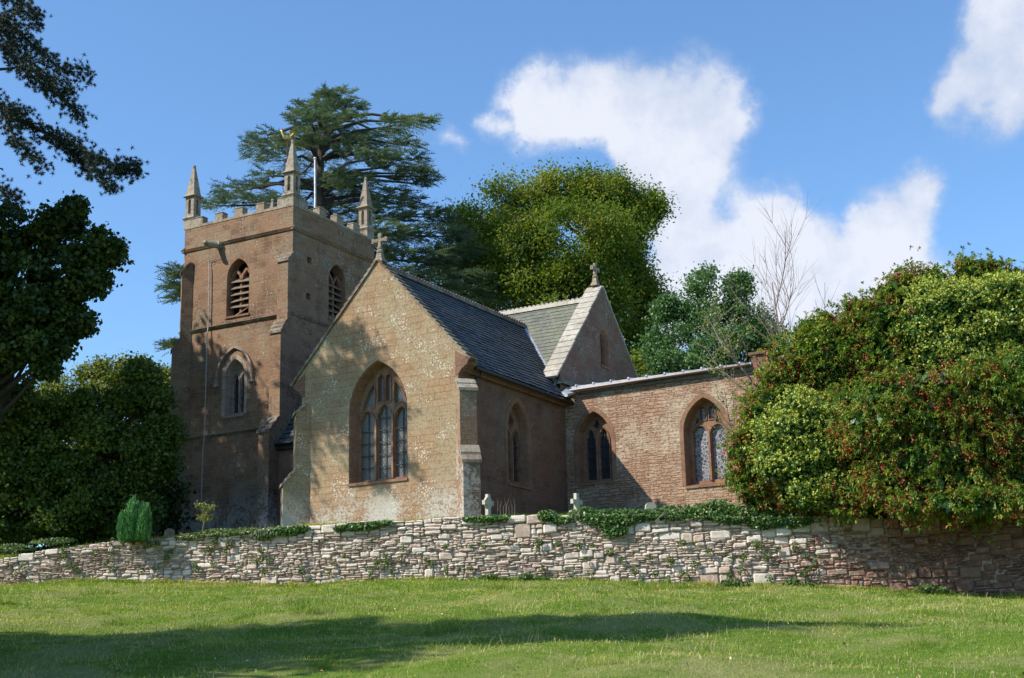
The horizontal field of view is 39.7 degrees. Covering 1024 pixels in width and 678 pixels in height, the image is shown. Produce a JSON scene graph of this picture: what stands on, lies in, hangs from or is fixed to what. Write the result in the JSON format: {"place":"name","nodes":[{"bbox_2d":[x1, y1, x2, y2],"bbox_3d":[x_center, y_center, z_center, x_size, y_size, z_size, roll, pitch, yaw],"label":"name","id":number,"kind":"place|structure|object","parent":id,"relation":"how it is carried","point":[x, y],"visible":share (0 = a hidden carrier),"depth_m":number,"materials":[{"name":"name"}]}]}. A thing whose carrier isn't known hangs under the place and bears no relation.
{"place":"outdoors","nodes":[
{"label":"outdoors","id":0,"kind":"place"},
{"bbox_2d":[0,511,1022,556],"bbox_3d":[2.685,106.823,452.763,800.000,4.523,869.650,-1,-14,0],"label":"churchyard","id":1,"kind":"structure","parent":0,"point":[31,550],"depth_m":55.12,"materials":[{"name":"plant"}]},
{"bbox_2d":[0,189,134,424],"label":"sycamore tree","id":2,"kind":"object","parent":1,"relation":"on","point":[48,321],"visible":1,"depth_m":51.03,"materials":[{"name":"green plant"}]},
{"bbox_2d":[0,351,194,550],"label":"maple tree","id":3,"kind":"object","parent":1,"relation":"on","point":[138,467],"visible":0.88,"depth_m":51.75,"materials":[{"name":"green plant"}]},
{"bbox_2d":[26,350,170,545],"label":"lime tree","id":4,"kind":"object","parent":1,"relation":"on","point":[99,371],"visible":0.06,"depth_m":77.17,"materials":[{"name":"green plant"}]},
{"bbox_2d":[0,462,199,553],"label":"shrub","id":5,"kind":"object","parent":1,"relation":"on","point":[175,495],"visible":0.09,"depth_m":55.79,"materials":[{"name":"green plant"}]},
{"bbox_2d":[116,494,153,544],"bbox_3d":[-12.114,5.806,45.641,1.206,1.642,1.355,-1,-14,0],"label":"upright yew","id":6,"kind":"object","parent":1,"relation":"on","point":[134,523],"visible":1,"depth_m":45.21,"materials":[{"name":"green plant"}]},
{"bbox_2d":[161,528,174,538],"bbox_3d":[-11.385,6.536,47.077,0.500,0.483,0.280,1,-14,-11],"label":"headstone","id":7,"kind":"object","parent":1,"relation":"on","point":[169,532],"visible":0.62,"depth_m":47.04,"materials":[{"name":"stone"}]},
{"bbox_2d":[194,498,215,530],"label":"sapling bush","id":8,"kind":"object","parent":1,"relation":"on","point":[203,518],"visible":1,"depth_m":46.15,"materials":[{"name":"green plant"}]},
{"bbox_2d":[252,520,273,535],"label":"dead stalks","id":9,"kind":"object","parent":1,"relation":"on","point":[265,529],"visible":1,"depth_m":44.10,"materials":[{"name":"brown plant"}]},
{"bbox_2d":[153,81,520,356],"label":"cedar tree","id":10,"kind":"object","parent":1,"relation":"on","point":[318,140],"visible":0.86,"depth_m":71.36,"materials":[{"name":"green plant"}]},
{"bbox_2d":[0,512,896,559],"bbox_3d":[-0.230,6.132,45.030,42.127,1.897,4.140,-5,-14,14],"label":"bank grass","id":11,"kind":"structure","parent":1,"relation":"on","point":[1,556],"depth_m":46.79,"materials":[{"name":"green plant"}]},
{"bbox_2d":[165,140,793,532],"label":"church","id":12,"kind":"structure","parent":1,"relation":"on","point":[331,370],"depth_m":51.89,"materials":[{"name":"stone"}]},
{"bbox_2d":[213,346,253,418],"bbox_3d":[-11.512,1.802,59.331,2.088,3.058,0.600,-9,-16,28],"label":"window","id":13,"kind":"structure","parent":12,"relation":"in","point":[234,375],"depth_m":59.44,"materials":[{"name":"grey stone"}]},
{"bbox_2d":[224,258,248,318],"bbox_3d":[-11.500,-2.108,60.376,1.300,2.633,0.680,-9,-16,28],"label":"louvred window","id":14,"kind":"structure","parent":12,"relation":"in","point":[237,303],"depth_m":60.49,"materials":[{"name":"stone"}]},
{"bbox_2d":[276,128,297,190],"bbox_3d":[-10.124,-6.817,63.884,0.817,5.806,0.728,-9,-16,27],"label":"weathercock","id":15,"kind":"object","parent":12,"relation":"on","point":[289,137],"visible":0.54,"depth_m":64.45,"materials":[{"name":"metal"}]},
{"bbox_2d":[313,157,315,206],"bbox_3d":[-8.736,-6.191,62.693,0.135,3.950,0.123,4,-15,-22],"label":"flagpole","id":16,"kind":"object","parent":12,"relation":"on","point":[314,158],"visible":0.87,"depth_m":62.85,"materials":[{"name":"white metal"}]},
{"bbox_2d":[328,265,344,320],"bbox_3d":[-7.836,-1.936,61.572,0.680,2.610,1.300,-9,-16,28],"label":"louvred window","id":17,"kind":"structure","parent":12,"relation":"in","point":[336,277],"depth_m":61.94,"materials":[{"name":"stone"}]},
{"bbox_2d":[348,360,407,486],"bbox_3d":[-4.436,2.839,48.275,2.410,4.250,0.590,-9,-16,28],"label":"window","id":18,"kind":"structure","parent":12,"relation":"in","point":[378,402],"depth_m":48.53,"materials":[{"name":"stone"}]},
{"bbox_2d":[505,397,531,489],"bbox_3d":[0.063,3.647,49.944,0.470,3.245,1.840,-9,-16,28],"label":"window","id":19,"kind":"structure","parent":12,"relation":"in","point":[517,426],"depth_m":50.32,"materials":[{"name":"stone"}]},
{"bbox_2d":[573,406,616,485],"bbox_3d":[3.159,3.975,52.694,1.720,2.938,0.530,-9,-16,28],"label":"window","id":20,"kind":"structure","parent":12,"relation":"in","point":[594,446],"depth_m":52.83,"materials":[{"name":"stone"}]},
{"bbox_2d":[599,327,609,369],"bbox_3d":[3.649,0.357,57.409,0.290,1.740,0.910,-9,-16,28],"label":"window","id":21,"kind":"structure","parent":12,"relation":"in","point":[603,335],"depth_m":57.61,"materials":[{"name":"stone"}]},
{"bbox_2d":[679,392,732,488],"bbox_3d":[6.986,3.606,50.594,1.930,3.418,0.550,-9,-16,28],"label":"window","id":22,"kind":"structure","parent":12,"relation":"in","point":[700,457],"depth_m":50.78,"materials":[{"name":"stone"}]},
{"bbox_2d":[482,494,493,514],"bbox_3d":[-0.747,5.377,44.310,0.120,1.036,0.540,-9,-16,29],"label":"headstone cross","id":23,"kind":"object","parent":1,"relation":"on","point":[487,502],"visible":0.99,"depth_m":44.27,"materials":[{"name":"white stone"}]},
{"bbox_2d":[497,500,514,514],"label":"dead stalks","id":24,"kind":"object","parent":1,"relation":"on","point":[506,509],"visible":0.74,"depth_m":44.21,"materials":[{"name":"brown plant"}]},
{"bbox_2d":[420,148,686,362],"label":"beech tree","id":25,"kind":"object","parent":1,"relation":"on","point":[617,217],"visible":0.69,"depth_m":72.12,"materials":[{"name":"green plant"}]},
{"bbox_2d":[570,493,582,511],"bbox_3d":[2.035,5.346,44.507,0.120,0.992,0.540,-11,-17,34],"label":"headstone cross","id":26,"kind":"object","parent":1,"relation":"on","point":[576,502],"visible":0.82,"depth_m":44.51,"materials":[{"name":"white stone"}]},
{"bbox_2d":[645,502,655,508],"bbox_3d":[4.349,5.386,44.379,0.500,0.535,0.280,1,-14,-11],"label":"headstone","id":27,"kind":"object","parent":1,"relation":"on","point":[650,505],"visible":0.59,"depth_m":44.36,"materials":[{"name":"grey stone"}]},
{"bbox_2d":[624,336,677,376],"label":"hedge tree","id":28,"kind":"object","parent":1,"relation":"on","point":[639,365],"visible":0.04,"depth_m":67.03,"materials":[{"name":"green plant"}]},
{"bbox_2d":[633,260,791,376],"bbox_3d":[9.157,2.413,61.050,7.568,12.229,4.388,-5,-14,13],"label":"holly tree","id":29,"kind":"object","parent":1,"relation":"on","point":[674,310],"visible":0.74,"depth_m":61.37,"materials":[{"name":"green plant"}]},
{"bbox_2d":[708,382,745,436],"bbox_3d":[6.930,2.767,45.091,1.450,2.613,2.033,-11,-17,33],"label":"elder bush","id":30,"kind":"object","parent":1,"relation":"on","point":[723,401],"visible":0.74,"depth_m":45.13,"materials":[{"name":"green plant"}]},
{"bbox_2d":[691,275,787,393],"bbox_3d":[7.512,0.328,47.738,3.187,5.309,3.894,12,-19,-42],"label":"elder bush","id":31,"kind":"object","parent":1,"relation":"on","point":[727,351],"visible":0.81,"depth_m":47.45,"materials":[{"name":"green plant"}]},
{"bbox_2d":[721,196,824,346],"bbox_3d":[10.718,-1.452,56.475,4.038,9.026,5.363,-7,-15,22],"label":"bare sapling","id":32,"kind":"object","parent":1,"relation":"on","point":[775,302],"visible":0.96,"depth_m":56.59,"materials":[{"name":"plant"}]},
{"bbox_2d":[753,316,840,391],"bbox_3d":[9.340,2.306,43.737,3.523,6.029,2.493,8,-17,-34],"label":"ivy mound","id":33,"kind":"object","parent":1,"relation":"on","point":[817,339],"visible":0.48,"depth_m":43.58,"materials":[{"name":"green plant"}]},
{"bbox_2d":[715,388,895,533],"bbox_3d":[8.834,3.617,41.474,5.315,4.525,3.768,-9,-16,27],"label":"berry shrub","id":34,"kind":"object","parent":1,"relation":"on","point":[755,493],"visible":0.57,"depth_m":41.19,"materials":[{"name":"green plant"}]},
{"bbox_2d":[742,383,881,521],"bbox_3d":[8.605,3.215,40.675,3.720,4.040,3.219,9,-17,-36],"label":"ivy mound","id":35,"kind":"object","parent":1,"relation":"on","point":[791,449],"visible":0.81,"depth_m":40.19,"materials":[{"name":"green plant"}]},
{"bbox_2d":[735,281,896,424],"bbox_3d":[9.625,1.770,43.475,5.817,7.261,2.767,-1,-14,0],"label":"berry shrub","id":36,"kind":"object","parent":1,"relation":"on","point":[818,368],"visible":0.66,"depth_m":43.29,"materials":[{"name":"green plant"}]},
{"bbox_2d":[813,274,837,311],"bbox_3d":[11.545,0.097,51.841,1.142,5.224,1.712,-1,-14,0],"label":"bare sapling","id":37,"kind":"object","parent":1,"relation":"on","point":[820,294],"visible":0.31,"depth_m":51.85,"materials":[{"name":"plant"}]},
{"bbox_2d":[813,339,1023,542],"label":"berry shrub","id":38,"kind":"object","parent":1,"relation":"on","point":[931,444],"visible":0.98,"depth_m":38.74,"materials":[{"name":"green plant"}]},
{"bbox_2d":[840,242,1023,385],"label":"berry shrub","id":39,"kind":"object","parent":1,"relation":"on","point":[890,294],"visible":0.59,"depth_m":43.34,"materials":[{"name":"green plant"}]},
{"bbox_2d":[888,269,1023,374],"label":"ivy mound","id":40,"kind":"object","parent":1,"relation":"on","point":[973,318],"visible":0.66,"depth_m":42.16,"materials":[{"name":"green plant"}]},
{"bbox_2d":[0,578,1023,677],"bbox_3d":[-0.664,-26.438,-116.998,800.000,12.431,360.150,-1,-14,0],"label":"field","id":41,"kind":"structure","parent":0,"point":[703,669],"depth_m":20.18,"materials":[{"name":"plant"}]},
{"bbox_2d":[0,0,149,216],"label":"pine tree","id":42,"kind":"object","parent":41,"relation":"on","point":[78,153],"visible":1,"depth_m":47.74,"materials":[{"name":"green plant"}]},
{"bbox_2d":[478,573,510,580],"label":"wall foot weeds","id":43,"kind":"object","parent":41,"relation":"on","point":[493,576],"depth_m":42.33,"materials":[{"name":"green plant"}]},
{"bbox_2d":[0,578,1022,677],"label":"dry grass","id":44,"kind":"structure","parent":41,"relation":"on","point":[514,623],"depth_m":23.31,"materials":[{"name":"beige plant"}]},
{"bbox_2d":[0,513,1023,597],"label":"retaining wall","id":45,"kind":"structure","parent":41,"relation":"on","point":[868,552],"depth_m":42.20,"materials":[{"name":"grey stone"}]},
{"bbox_2d":[0,526,257,551],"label":"wall plants","id":46,"kind":"object","parent":45,"relation":"on","point":[196,535],"depth_m":45.43,"materials":[{"name":"green plant"}]},
{"bbox_2d":[253,524,311,540],"bbox_3d":[-7.229,6.120,44.785,2.029,0.473,0.644,-5,-14,15],"label":"ivy","id":47,"kind":"object","parent":45,"relation":"attached to","point":[280,530],"visible":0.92,"depth_m":44.57,"materials":[{"name":"green plant"}]},
{"bbox_2d":[332,520,393,531],"bbox_3d":[-4.600,5.841,44.175,2.052,0.375,0.624,-5,-14,13],"label":"ivy","id":48,"kind":"object","parent":45,"relation":"attached to","point":[355,526],"visible":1,"depth_m":43.95,"materials":[{"name":"green plant"}]},
{"bbox_2d":[12,537,822,584],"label":"joint ferns","id":49,"kind":"object","parent":45,"relation":"attached to","point":[654,573],"visible":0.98,"depth_m":42.97,"materials":[{"name":"green plant"}]},
{"bbox_2d":[461,514,510,523],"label":"ivy","id":50,"kind":"object","parent":45,"relation":"attached to","point":[492,519],"visible":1,"depth_m":43.01,"materials":[{"name":"green plant"}]},
{"bbox_2d":[0,511,1009,559],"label":"wall top grass","id":51,"kind":"structure","parent":45,"relation":"on","point":[423,519],"depth_m":44.81,"materials":[{"name":"green plant"}]},
{"bbox_2d":[537,510,573,524],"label":"ivy","id":52,"kind":"object","parent":45,"relation":"attached to","point":[548,516],"visible":1,"depth_m":42.51,"materials":[{"name":"green plant"}]},
{"bbox_2d":[567,506,653,537],"bbox_3d":[2.918,5.459,42.271,2.698,1.010,0.695,-5,-14,15],"label":"ivy","id":53,"kind":"object","parent":45,"relation":"attached to","point":[615,520],"visible":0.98,"depth_m":42.05,"materials":[{"name":"green plant"}]},
{"bbox_2d":[632,499,814,530],"bbox_3d":[6.093,5.173,41.473,5.472,1.061,0.770,-5,-14,13],"label":"ivy","id":54,"kind":"object","parent":45,"relation":"attached to","point":[725,511],"visible":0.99,"depth_m":41.26,"materials":[{"name":"green plant"}]},
{"bbox_2d":[0,574,1023,598],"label":"wall foot grass","id":55,"kind":"structure","parent":41,"relation":"on","point":[283,584],"depth_m":43.31,"materials":[{"name":"green plant"}]},
{"bbox_2d":[516,573,549,580],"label":"wall foot weeds","id":56,"kind":"object","parent":41,"relation":"on","point":[525,576],"depth_m":42.04,"materials":[{"name":"green plant"}]},
{"bbox_2d":[720,578,752,586],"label":"wall foot weeds","id":57,"kind":"object","parent":41,"relation":"on","point":[735,582],"depth_m":40.51,"materials":[{"name":"green plant"}]},
{"bbox_2d":[781,578,814,586],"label":"wall foot weeds","id":58,"kind":"object","parent":41,"relation":"on","point":[794,581],"depth_m":40.10,"materials":[{"name":"green plant"}]},
{"bbox_2d":[914,583,949,594],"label":"wall foot weeds","id":59,"kind":"object","parent":41,"relation":"on","point":[928,588],"depth_m":39.16,"materials":[{"name":"green plant"}]},
{"bbox_2d":[0,0,1023,546],"label":"sky","id":60,"kind":"structure","parent":0,"point":[907,116],"materials":[{"name":"blue"}]},
{"bbox_2d":[11,580,1023,677],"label":"fallen leaves","id":61,"kind":"object","parent":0,"point":[369,637],"visible":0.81,"depth_m":20.00,"materials":[{"name":"brown plant"}]}
]}

